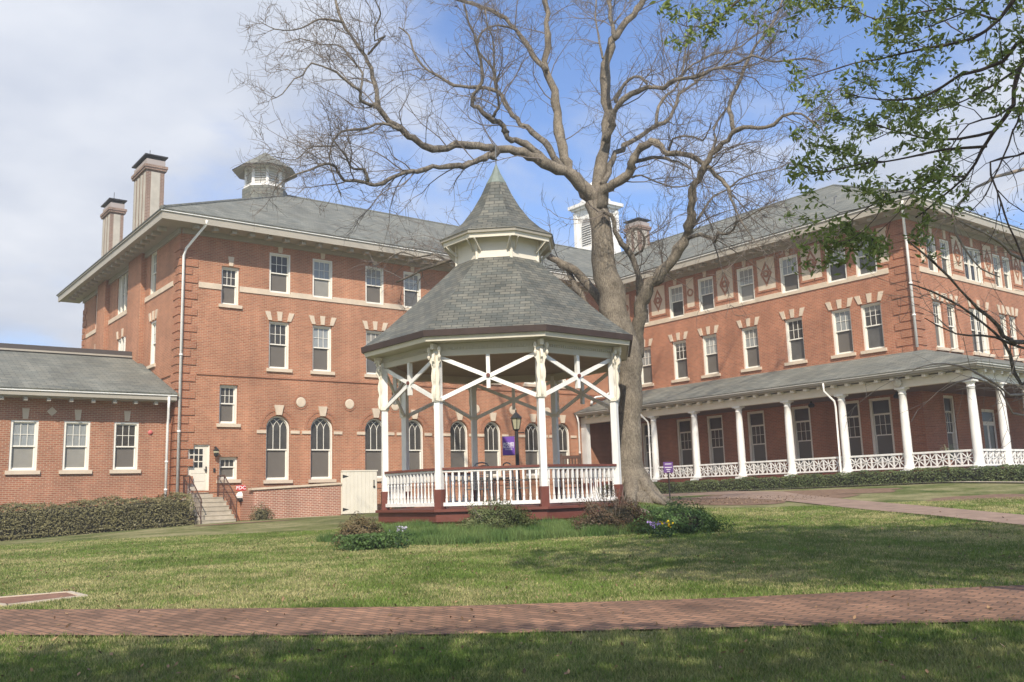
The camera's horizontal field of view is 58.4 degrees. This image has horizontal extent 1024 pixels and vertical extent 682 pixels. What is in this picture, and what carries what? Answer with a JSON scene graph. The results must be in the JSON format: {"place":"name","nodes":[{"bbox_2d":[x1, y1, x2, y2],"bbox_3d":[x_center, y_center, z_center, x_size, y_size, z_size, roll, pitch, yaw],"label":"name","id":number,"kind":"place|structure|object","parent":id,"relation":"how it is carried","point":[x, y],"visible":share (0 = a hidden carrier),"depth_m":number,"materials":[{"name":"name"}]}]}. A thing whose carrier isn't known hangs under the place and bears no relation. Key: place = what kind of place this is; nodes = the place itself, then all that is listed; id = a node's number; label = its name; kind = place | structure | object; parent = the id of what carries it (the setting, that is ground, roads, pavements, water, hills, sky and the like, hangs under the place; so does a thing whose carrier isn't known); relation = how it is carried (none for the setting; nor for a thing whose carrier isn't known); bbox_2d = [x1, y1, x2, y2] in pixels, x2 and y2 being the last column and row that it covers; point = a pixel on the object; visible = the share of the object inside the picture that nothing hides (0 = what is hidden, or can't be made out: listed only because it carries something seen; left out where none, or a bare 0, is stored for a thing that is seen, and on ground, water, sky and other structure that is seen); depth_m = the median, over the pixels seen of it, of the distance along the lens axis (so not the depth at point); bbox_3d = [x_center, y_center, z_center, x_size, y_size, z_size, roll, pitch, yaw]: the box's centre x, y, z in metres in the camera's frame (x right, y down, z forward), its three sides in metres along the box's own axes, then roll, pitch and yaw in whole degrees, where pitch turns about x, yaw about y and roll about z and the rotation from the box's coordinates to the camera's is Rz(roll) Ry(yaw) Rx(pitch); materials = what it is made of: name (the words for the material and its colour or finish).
{"place":"outdoors","nodes":[
{"label":"outdoors","id":0,"kind":"place"},
{"bbox_2d":[0,585,1023,635],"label":"brick path","id":1,"kind":"structure","parent":0,"point":[946,604],"depth_m":9.77,"materials":[{"name":"brick"}]},
{"bbox_2d":[0,482,1023,681],"bbox_3d":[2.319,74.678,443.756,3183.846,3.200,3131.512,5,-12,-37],"label":"lawn","id":2,"kind":"structure","parent":0,"point":[916,492],"depth_m":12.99,"materials":[{"name":"plant"}]},
{"bbox_2d":[0,591,87,606],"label":"kerbed cover","id":3,"kind":"object","parent":2,"relation":"on","point":[20,599],"visible":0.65,"depth_m":12.77,"materials":[{"name":"concrete"}]},
{"bbox_2d":[0,343,177,511],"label":"brick annex","id":4,"kind":"object","parent":2,"relation":"on","point":[76,424],"visible":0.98,"depth_m":37.91,"materials":[{"name":"brick"}]},
{"bbox_2d":[4,408,39,474],"bbox_3d":[-19.353,3.975,36.306,1.240,2.610,0.290,5,-12,-37],"label":"window","id":5,"kind":"structure","parent":4,"relation":"in","point":[23,433],"depth_m":36.34,"materials":[{"name":"paint"}]},
{"bbox_2d":[59,410,91,473],"bbox_3d":[-17.825,4.122,37.476,1.240,2.610,0.290,5,-12,-37],"label":"window","id":6,"kind":"structure","parent":4,"relation":"in","point":[76,440],"depth_m":37.51,"materials":[{"name":"glass"}]},
{"bbox_2d":[109,411,140,473],"bbox_3d":[-16.297,4.268,38.646,1.240,2.610,0.290,5,-12,-37],"label":"window","id":7,"kind":"structure","parent":4,"relation":"in","point":[125,446],"depth_m":38.70,"materials":[{"name":"glass"}]},
{"bbox_2d":[0,492,194,540],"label":"clipped hedge","id":8,"kind":"object","parent":2,"relation":"on","point":[32,521],"visible":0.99,"depth_m":34.78,"materials":[{"name":"green plant"}]},
{"bbox_2d":[182,497,235,524],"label":"stone steps","id":9,"kind":"structure","parent":2,"relation":"on","point":[215,510],"depth_m":38.07,"materials":[{"name":"concrete"}]},
{"bbox_2d":[183,475,201,523],"bbox_3d":[-13.286,6.619,38.048,0.049,2.094,2.340,5,-12,-37],"label":"iron railing","id":10,"kind":"object","parent":9,"relation":"on","point":[194,492],"visible":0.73,"depth_m":37.84,"materials":[{"name":"metal"}]},
{"bbox_2d":[217,475,237,521],"bbox_3d":[-12.114,6.731,38.945,0.049,2.094,2.340,5,-12,-37],"label":"iron railing","id":11,"kind":"object","parent":9,"relation":"on","point":[223,487],"visible":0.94,"depth_m":39.05,"materials":[{"name":"metal"}]},
{"bbox_2d":[197,519,297,525],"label":"bare earth","id":12,"kind":"structure","parent":2,"relation":"on","point":[243,522],"depth_m":34.20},
{"bbox_2d":[248,502,275,520],"bbox_3d":[-10.647,7.221,38.994,1.244,0.851,0.995,5,-12,-37],"label":"shrub","id":13,"kind":"object","parent":2,"relation":"on","point":[261,513],"visible":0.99,"depth_m":38.77,"materials":[{"name":"green plant"}]},
{"bbox_2d":[240,482,341,520],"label":"garden wall","id":14,"kind":"structure","parent":2,"relation":"on","point":[308,500],"depth_m":40.58,"materials":[{"name":"brick"}]},
{"bbox_2d":[56,153,611,520],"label":"brick wing","id":15,"kind":"structure","parent":2,"relation":"on","point":[239,330],"depth_m":44.11,"materials":[{"name":"brick"}]},
{"bbox_2d":[116,328,125,350],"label":"window","id":16,"kind":"structure","parent":15,"relation":"in","point":[119,342],"depth_m":47.76,"materials":[{"name":"paint"}]},
{"bbox_2d":[118,272,127,313],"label":"window","id":17,"kind":"structure","parent":15,"relation":"in","point":[120,279],"depth_m":48.42,"materials":[{"name":"paint"}]},
{"bbox_2d":[146,309,157,368],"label":"window","id":18,"kind":"structure","parent":15,"relation":"in","point":[153,329],"depth_m":43.21,"materials":[{"name":"paint"}]},
{"bbox_2d":[150,251,156,294],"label":"window","id":19,"kind":"structure","parent":15,"relation":"in","point":[154,256],"depth_m":44.06,"materials":[{"name":"paint"}]},
{"bbox_2d":[187,445,209,493],"bbox_3d":[-13.644,5.571,39.785,0.940,2.130,0.170,5,-12,-37],"label":"door","id":20,"kind":"structure","parent":15,"relation":"in","point":[199,470],"depth_m":39.83,"materials":[{"name":"beige paint"}]},
{"bbox_2d":[216,385,240,426],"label":"window","id":21,"kind":"structure","parent":15,"relation":"in","point":[228,393],"depth_m":41.13,"materials":[{"name":"paint"}]},
{"bbox_2d":[216,457,240,482],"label":"window","id":22,"kind":"structure","parent":15,"relation":"in","point":[227,465],"depth_m":40.70,"materials":[{"name":"paint"}]},
{"bbox_2d":[218,257,241,308],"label":"window","id":23,"kind":"structure","parent":15,"relation":"in","point":[230,276],"depth_m":41.99,"materials":[{"name":"paint"}]},
{"bbox_2d":[236,492,242,501],"bbox_3d":[-11.984,6.925,40.516,0.420,0.523,0.525,5,-12,-37],"label":"hose connection","id":24,"kind":"object","parent":15,"relation":"attached to","point":[239,495],"visible":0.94,"depth_m":40.40,"materials":[{"name":"white paint"}]},
{"bbox_2d":[236,485,245,490],"bbox_3d":[-12.041,6.521,40.675,0.441,0.230,0.049,5,-12,-37],"label":"wall sign","id":25,"kind":"object","parent":15,"relation":"attached to","point":[240,487],"visible":1,"depth_m":40.65,"materials":[{"name":"red metal"}]},
{"bbox_2d":[263,416,292,483],"bbox_3d":[-10.795,4.986,42.110,1.400,3.090,0.380,5,-12,-37],"label":"window","id":26,"kind":"structure","parent":15,"relation":"in","point":[277,428],"depth_m":42.24,"materials":[{"name":"glass"}]},
{"bbox_2d":[269,247,289,293],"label":"window","id":27,"kind":"structure","parent":15,"relation":"in","point":[279,264],"depth_m":43.53,"materials":[{"name":"paint"}]},
{"bbox_2d":[265,311,293,372],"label":"window","id":28,"kind":"structure","parent":15,"relation":"in","point":[278,331],"depth_m":43.01,"materials":[{"name":"paint"}]},
{"bbox_2d":[308,417,335,482],"bbox_3d":[-9.054,5.153,43.444,1.400,3.090,0.380,5,-12,-37],"label":"window","id":29,"kind":"structure","parent":15,"relation":"in","point":[321,428],"depth_m":43.58,"materials":[{"name":"glass"}]},
{"bbox_2d":[313,253,331,298],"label":"window","id":30,"kind":"structure","parent":15,"relation":"in","point":[322,269],"depth_m":44.88,"materials":[{"name":"paint"}]},
{"bbox_2d":[309,315,335,374],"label":"window","id":31,"kind":"structure","parent":15,"relation":"in","point":[321,334],"depth_m":44.34,"materials":[{"name":"paint"}]},
{"bbox_2d":[365,419,381,480],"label":"window","id":32,"kind":"structure","parent":15,"relation":"in","point":[373,461],"depth_m":45.33,"materials":[{"name":"glass"}]},
{"bbox_2d":[365,261,383,304],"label":"window","id":33,"kind":"structure","parent":15,"relation":"in","point":[374,294],"depth_m":46.62,"materials":[{"name":"paint"}]},
{"bbox_2d":[362,321,387,377],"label":"window","id":34,"kind":"structure","parent":15,"relation":"in","point":[371,367],"depth_m":45.99,"materials":[{"name":"paint"}]},
{"bbox_2d":[403,266,420,307],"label":"window","id":35,"kind":"structure","parent":15,"relation":"in","point":[409,281],"depth_m":47.96,"materials":[{"name":"paint"}]},
{"bbox_2d":[409,420,426,480],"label":"window","id":36,"kind":"structure","parent":15,"relation":"in","point":[415,428],"depth_m":46.81,"materials":[{"name":"paint"}]},
{"bbox_2d":[450,421,469,479],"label":"window","id":37,"kind":"structure","parent":15,"relation":"in","point":[458,431],"depth_m":48.43,"materials":[{"name":"glass"}]},
{"bbox_2d":[484,422,502,477],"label":"window","id":38,"kind":"structure","parent":15,"relation":"in","point":[491,431],"depth_m":49.77,"materials":[{"name":"glass"}]},
{"bbox_2d":[523,382,535,386],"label":"window","id":39,"kind":"structure","parent":15,"relation":"in","point":[528,384],"depth_m":51.73,"materials":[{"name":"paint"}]},
{"bbox_2d":[525,423,538,478],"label":"window","id":40,"kind":"structure","parent":15,"relation":"in","point":[531,431],"depth_m":51.43,"materials":[{"name":"glass"}]},
{"bbox_2d":[559,424,569,477],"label":"window","id":41,"kind":"structure","parent":15,"relation":"in","point":[563,431],"depth_m":52.90,"materials":[{"name":"glass"}]},
{"bbox_2d":[330,511,383,547],"bbox_3d":[-3.317,4.145,20.233,1.287,0.794,1.120,5,-12,-37],"label":"round shrub","id":42,"kind":"object","parent":2,"relation":"on","point":[354,528],"visible":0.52,"depth_m":20.04,"materials":[{"name":"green plant"}]},
{"bbox_2d":[341,470,377,513],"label":"wooden gate","id":43,"kind":"structure","parent":2,"relation":"on","point":[359,490],"depth_m":42.50,"materials":[{"name":"beige paint"}]},
{"bbox_2d":[311,531,410,551],"bbox_3d":[-3.008,4.197,19.160,1.863,0.395,1.854,-3,-10,10],"label":"leafy plant","id":44,"kind":"object","parent":2,"relation":"on","point":[368,541],"visible":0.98,"depth_m":18.91,"materials":[{"name":"green plant"}]},
{"bbox_2d":[389,526,422,548],"bbox_3d":[-2.222,4.053,18.924,0.638,0.478,0.523,5,-12,-37],"label":"flower clump","id":45,"kind":"object","parent":2,"relation":"on","point":[405,544],"visible":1,"depth_m":18.89,"materials":[{"name":"green plant"}]},
{"bbox_2d":[361,144,632,525],"bbox_3d":[-0.304,-0.089,25.449,7.243,11.310,7.243,5,-12,-37],"label":"gazebo","id":46,"kind":"object","parent":2,"relation":"on","point":[499,302],"visible":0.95,"depth_m":23.41,"materials":[{"name":"wood"}]},
{"bbox_2d":[464,462,489,506],"bbox_3d":[-0.921,3.802,24.275,0.540,1.170,0.619,3,-11,-28],"label":"metal chair","id":47,"kind":"object","parent":46,"relation":"on","point":[480,485],"visible":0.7,"depth_m":24.15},
{"bbox_2d":[474,465,494,505],"bbox_3d":[-0.799,4.186,26.618,0.540,1.170,0.619,-1,-9,-6],"label":"metal chair","id":48,"kind":"object","parent":46,"relation":"on","point":[482,486],"visible":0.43,"depth_m":26.80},
{"bbox_2d":[480,477,515,505],"bbox_3d":[-0.406,4.141,25.164,1.040,0.762,1.040,5,-12,-37],"label":"patio table","id":49,"kind":"object","parent":46,"relation":"on","point":[494,478],"visible":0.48,"depth_m":24.86,"materials":[{"name":"grey metal"}]},
{"bbox_2d":[502,462,531,505],"bbox_3d":[0.114,3.870,24.880,0.619,1.170,0.540,4,-11,-32],"label":"metal chair","id":50,"kind":"object","parent":46,"relation":"on","point":[513,484],"visible":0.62,"depth_m":24.75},
{"bbox_2d":[557,454,581,503],"bbox_3d":[1.471,3.517,23.332,0.560,1.244,0.859,-1,-9,-6],"label":"rocking chair","id":51,"kind":"object","parent":46,"relation":"on","point":[575,457],"visible":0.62,"depth_m":23.08,"materials":[{"name":"brown wood"}]},
{"bbox_2d":[457,494,540,530],"bbox_3d":[-0.321,3.864,20.685,1.936,0.869,0.935,-2,-9,1],"label":"round shrub","id":52,"kind":"object","parent":2,"relation":"on","point":[509,516],"visible":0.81,"depth_m":20.48,"materials":[{"name":"green plant"}]},
{"bbox_2d":[0,510,1023,681],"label":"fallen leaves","id":53,"kind":"object","parent":2,"relation":"on","point":[570,643],"visible":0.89,"depth_m":10.00,"materials":[{"name":"brown plant"}]},
{"bbox_2d":[502,410,523,499],"bbox_3d":[0.089,4.263,32.784,0.755,3.578,0.401,-5,-10,21],"label":"lamp post","id":54,"kind":"object","parent":2,"relation":"on","point":[516,417],"visible":0.79,"depth_m":32.81,"materials":[{"name":"grey metal"}]},
{"bbox_2d":[502,436,514,454],"bbox_3d":[-0.123,3.753,32.818,0.440,0.660,0.022,-2,-9,0],"label":"purple banner","id":55,"kind":"object","parent":54,"relation":"hanging from","point":[508,445],"visible":1,"depth_m":32.81,"materials":[{"name":"fabric"}]},
{"bbox_2d":[315,503,711,544],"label":"bed plants","id":56,"kind":"object","parent":2,"relation":"on","point":[427,533],"visible":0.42,"depth_m":20.06,"materials":[{"name":"green plant"}]},
{"bbox_2d":[226,0,887,505],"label":"bare tree","id":57,"kind":"object","parent":2,"relation":"on","point":[608,292],"visible":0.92,"depth_m":27.30,"materials":[{"name":"brown plant"}]},
{"bbox_2d":[567,481,654,531],"bbox_3d":[2.309,3.739,20.677,2.127,1.159,1.308,-1,-9,-4],"label":"round shrub","id":58,"kind":"object","parent":2,"relation":"on","point":[625,513],"visible":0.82,"depth_m":20.41,"materials":[{"name":"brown plant"}]},
{"bbox_2d":[641,521,674,538],"bbox_3d":[2.932,3.897,18.942,0.797,0.368,0.566,1,-10,-14],"label":"pansy clump","id":59,"kind":"object","parent":2,"relation":"on","point":[654,526],"visible":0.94,"depth_m":18.87,"materials":[{"name":"green plant"}]},
{"bbox_2d":[656,520,677,536],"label":"pansy clump","id":60,"kind":"object","parent":2,"relation":"on","point":[666,532],"visible":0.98,"depth_m":18.87,"materials":[{"name":"green plant"}]},
{"bbox_2d":[628,496,734,534],"bbox_3d":[3.771,3.796,20.020,1.844,0.835,1.731,5,-12,-37],"label":"shrub","id":61,"kind":"object","parent":2,"relation":"on","point":[686,520],"visible":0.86,"depth_m":19.77,"materials":[{"name":"green plant"}]},
{"bbox_2d":[671,494,861,504],"bbox_3d":[6.191,5.353,30.356,10.899,0.274,5.044,-2,-9,1],"label":"mulch bed","id":62,"kind":"object","parent":2,"relation":"on","point":[733,500],"visible":0.46,"depth_m":30.10,"materials":[{"name":"soil"}]},
{"bbox_2d":[663,462,672,499],"bbox_3d":[5.251,4.779,30.602,0.320,1.466,0.047,-2,-9,0],"label":"yard sign","id":63,"kind":"object","parent":62,"relation":"on","point":[668,467],"visible":0.99,"depth_m":30.67,"materials":[{"name":"purple"}]},
{"bbox_2d":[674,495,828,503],"bbox_3d":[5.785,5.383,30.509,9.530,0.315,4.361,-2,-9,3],"label":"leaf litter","id":64,"kind":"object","parent":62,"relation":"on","point":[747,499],"visible":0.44,"depth_m":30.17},
{"bbox_2d":[574,184,1023,496],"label":"brick wing","id":65,"kind":"structure","parent":2,"relation":"on","point":[775,386],"depth_m":45.16,"materials":[{"name":"brick"}]},
{"bbox_2d":[568,182,623,253],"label":"bell tower","id":66,"kind":"structure","parent":65,"relation":"on","point":[581,229],"depth_m":70.53,"materials":[{"name":"white paint"}]},
{"bbox_2d":[641,338,653,386],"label":"window","id":67,"kind":"structure","parent":65,"relation":"in","point":[646,376],"depth_m":54.32,"materials":[{"name":"paint"}]},
{"bbox_2d":[642,423,652,474],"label":"window","id":68,"kind":"structure","parent":65,"relation":"in","point":[644,425],"depth_m":53.76,"materials":[{"name":"glass"}]},
{"bbox_2d":[668,279,683,318],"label":"window","id":69,"kind":"structure","parent":65,"relation":"in","point":[676,302],"depth_m":52.80,"materials":[{"name":"paint"}]},
{"bbox_2d":[668,331,689,382],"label":"window","id":70,"kind":"structure","parent":65,"relation":"in","point":[679,347],"depth_m":52.27,"materials":[{"name":"paint"}]},
{"bbox_2d":[677,418,693,474],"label":"window","id":71,"kind":"structure","parent":65,"relation":"in","point":[684,431],"depth_m":51.48,"materials":[{"name":"glass"}]},
{"bbox_2d":[698,271,714,311],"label":"window","id":72,"kind":"structure","parent":65,"relation":"in","point":[706,295],"depth_m":51.08,"materials":[{"name":"paint"}]},
{"bbox_2d":[697,325,720,377],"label":"window","id":73,"kind":"structure","parent":65,"relation":"in","point":[709,341],"depth_m":50.55,"materials":[{"name":"paint"}]},
{"bbox_2d":[707,415,726,473],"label":"window","id":74,"kind":"structure","parent":65,"relation":"in","point":[714,423],"depth_m":49.75,"materials":[{"name":"glass"}]},
{"bbox_2d":[736,260,754,302],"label":"window","id":75,"kind":"structure","parent":65,"relation":"in","point":[746,292],"depth_m":48.95,"materials":[{"name":"paint"}]},
{"bbox_2d":[736,316,761,371],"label":"window","id":76,"kind":"structure","parent":65,"relation":"in","point":[749,335],"depth_m":48.43,"materials":[{"name":"paint"}]},
{"bbox_2d":[747,410,769,471],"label":"window","id":77,"kind":"structure","parent":65,"relation":"in","point":[756,424],"depth_m":47.62,"materials":[{"name":"paint"}]},
{"bbox_2d":[779,249,799,293],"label":"window","id":78,"kind":"structure","parent":65,"relation":"in","point":[788,277],"depth_m":46.82,"materials":[{"name":"paint"}]},
{"bbox_2d":[779,307,807,365],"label":"window","id":79,"kind":"structure","parent":65,"relation":"in","point":[794,328],"depth_m":46.29,"materials":[{"name":"paint"}]},
{"bbox_2d":[791,406,816,469],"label":"window","id":80,"kind":"structure","parent":65,"relation":"in","point":[801,420],"depth_m":45.48,"materials":[{"name":"paint"}]},
{"bbox_2d":[825,236,846,282],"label":"window","id":81,"kind":"structure","parent":65,"relation":"in","point":[831,278],"depth_m":44.68,"materials":[{"name":"paint"}]},
{"bbox_2d":[825,297,855,358],"bbox_3d":[15.919,-0.605,44.098,0.360,2.810,1.499,5,-12,-37],"label":"window","id":82,"kind":"structure","parent":65,"relation":"in","point":[841,319],"depth_m":44.19,"materials":[{"name":"paint"}]},
{"bbox_2d":[842,400,865,466],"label":"window","id":83,"kind":"structure","parent":65,"relation":"in","point":[854,422],"depth_m":43.25,"materials":[{"name":"paint"}]},
{"bbox_2d":[855,229,876,276],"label":"window","id":84,"kind":"structure","parent":65,"relation":"in","point":[860,272],"depth_m":43.56,"materials":[{"name":"paint"}]},
{"bbox_2d":[854,291,887,353],"bbox_3d":[16.883,-0.839,42.869,0.360,2.810,1.499,5,-12,-37],"label":"window","id":85,"kind":"structure","parent":65,"relation":"in","point":[871,315],"depth_m":42.96,"materials":[{"name":"paint"}]},
{"bbox_2d":[869,397,898,465],"bbox_3d":[17.018,4.154,42.026,0.310,3.100,1.340,5,-12,-37],"label":"window","id":86,"kind":"structure","parent":65,"relation":"in","point":[880,408],"depth_m":42.16,"materials":[{"name":"paint"}]},
{"bbox_2d":[926,226,937,271],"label":"window","id":87,"kind":"structure","parent":65,"relation":"in","point":[932,267],"depth_m":43.36,"materials":[{"name":"paint"}]},
{"bbox_2d":[929,291,949,351],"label":"window","id":88,"kind":"structure","parent":65,"relation":"in","point":[936,309],"depth_m":42.85,"materials":[{"name":"paint"}]},
{"bbox_2d":[939,230,951,275],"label":"window","id":89,"kind":"structure","parent":65,"relation":"in","point":[946,256],"depth_m":44.14,"materials":[{"name":"paint"}]},
{"bbox_2d":[941,443,957,467],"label":"potted plant","id":90,"kind":"object","parent":65,"relation":"on","point":[951,460],"visible":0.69,"depth_m":37.36,"materials":[{"name":"brown ceramic"}]},
{"bbox_2d":[943,395,963,462],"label":"window","id":91,"kind":"structure","parent":65,"relation":"in","point":[948,400],"depth_m":42.12,"materials":[{"name":"paint"}]},
{"bbox_2d":[944,293,963,352],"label":"window","id":92,"kind":"structure","parent":65,"relation":"in","point":[951,315],"depth_m":43.64,"materials":[{"name":"paint"}]},
{"bbox_2d":[962,238,982,282],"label":"window","id":93,"kind":"structure","parent":65,"relation":"in","point":[977,258],"depth_m":45.80,"materials":[{"name":"paint"}]},
{"bbox_2d":[966,299,995,357],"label":"window","id":94,"kind":"structure","parent":65,"relation":"in","point":[975,352],"depth_m":45.28,"materials":[{"name":"paint"}]},
{"bbox_2d":[981,409,998,466],"bbox_3d":[23.022,4.714,44.236,1.600,2.850,0.080,5,-12,-37],"label":"porch door","id":95,"kind":"structure","parent":65,"relation":"in","point":[989,426],"depth_m":44.34,"materials":[{"name":"paint"}]},
{"bbox_2d":[992,245,1002,287],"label":"window","id":96,"kind":"structure","parent":65,"relation":"in","point":[998,280],"depth_m":47.35,"materials":[{"name":"paint"}]},
{"bbox_2d":[996,304,1014,359],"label":"window","id":97,"kind":"structure","parent":65,"relation":"in","point":[998,306],"depth_m":46.82,"materials":[{"name":"paint"}]},
{"bbox_2d":[1002,248,1011,289],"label":"window","id":98,"kind":"structure","parent":65,"relation":"in","point":[1006,269],"depth_m":47.99,"materials":[{"name":"paint"}]},
{"bbox_2d":[1007,307,1023,361],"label":"window","id":99,"kind":"structure","parent":65,"relation":"in","point":[1013,333],"depth_m":47.49,"materials":[{"name":"paint"}]},
{"bbox_2d":[701,488,901,496],"bbox_3d":[10.393,5.438,32.828,7.169,0.159,3.057,-4,-10,14],"label":"mulch bed","id":100,"kind":"object","parent":2,"relation":"on","point":[839,491],"visible":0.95,"depth_m":32.65,"materials":[{"name":"soil"}]},
{"bbox_2d":[598,464,1023,493],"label":"hedge","id":101,"kind":"object","parent":2,"relation":"on","point":[943,474],"visible":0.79,"depth_m":38.07,"materials":[{"name":"green plant"}]},
{"bbox_2d":[649,0,1023,290],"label":"leafing tree","id":102,"kind":"object","parent":2,"relation":"on","point":[912,123],"visible":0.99,"depth_m":12.26,"materials":[{"name":"green plant"}]},
{"bbox_2d":[661,481,1023,493],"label":"porch kerb","id":103,"kind":"structure","parent":2,"relation":"on","point":[928,482],"depth_m":34.05,"materials":[{"name":"concrete"}]},
{"bbox_2d":[845,167,1023,456],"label":"sapling tree","id":104,"kind":"object","parent":2,"relation":"on","point":[1010,341],"visible":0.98,"depth_m":12.35,"materials":[{"name":"brown plant"}]},
{"bbox_2d":[925,494,1023,500],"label":"mulch bed","id":105,"kind":"object","parent":2,"relation":"on","point":[989,496],"visible":0.98,"depth_m":27.06,"materials":[{"name":"soil"}]},
{"bbox_2d":[0,0,1023,347],"label":"sky","id":106,"kind":"structure","parent":0,"point":[89,88],"materials":[{"name":"blue"}]},
{"bbox_2d":[662,491,1023,524],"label":"side path","id":107,"kind":"structure","parent":0,"point":[950,512],"depth_m":25.50,"materials":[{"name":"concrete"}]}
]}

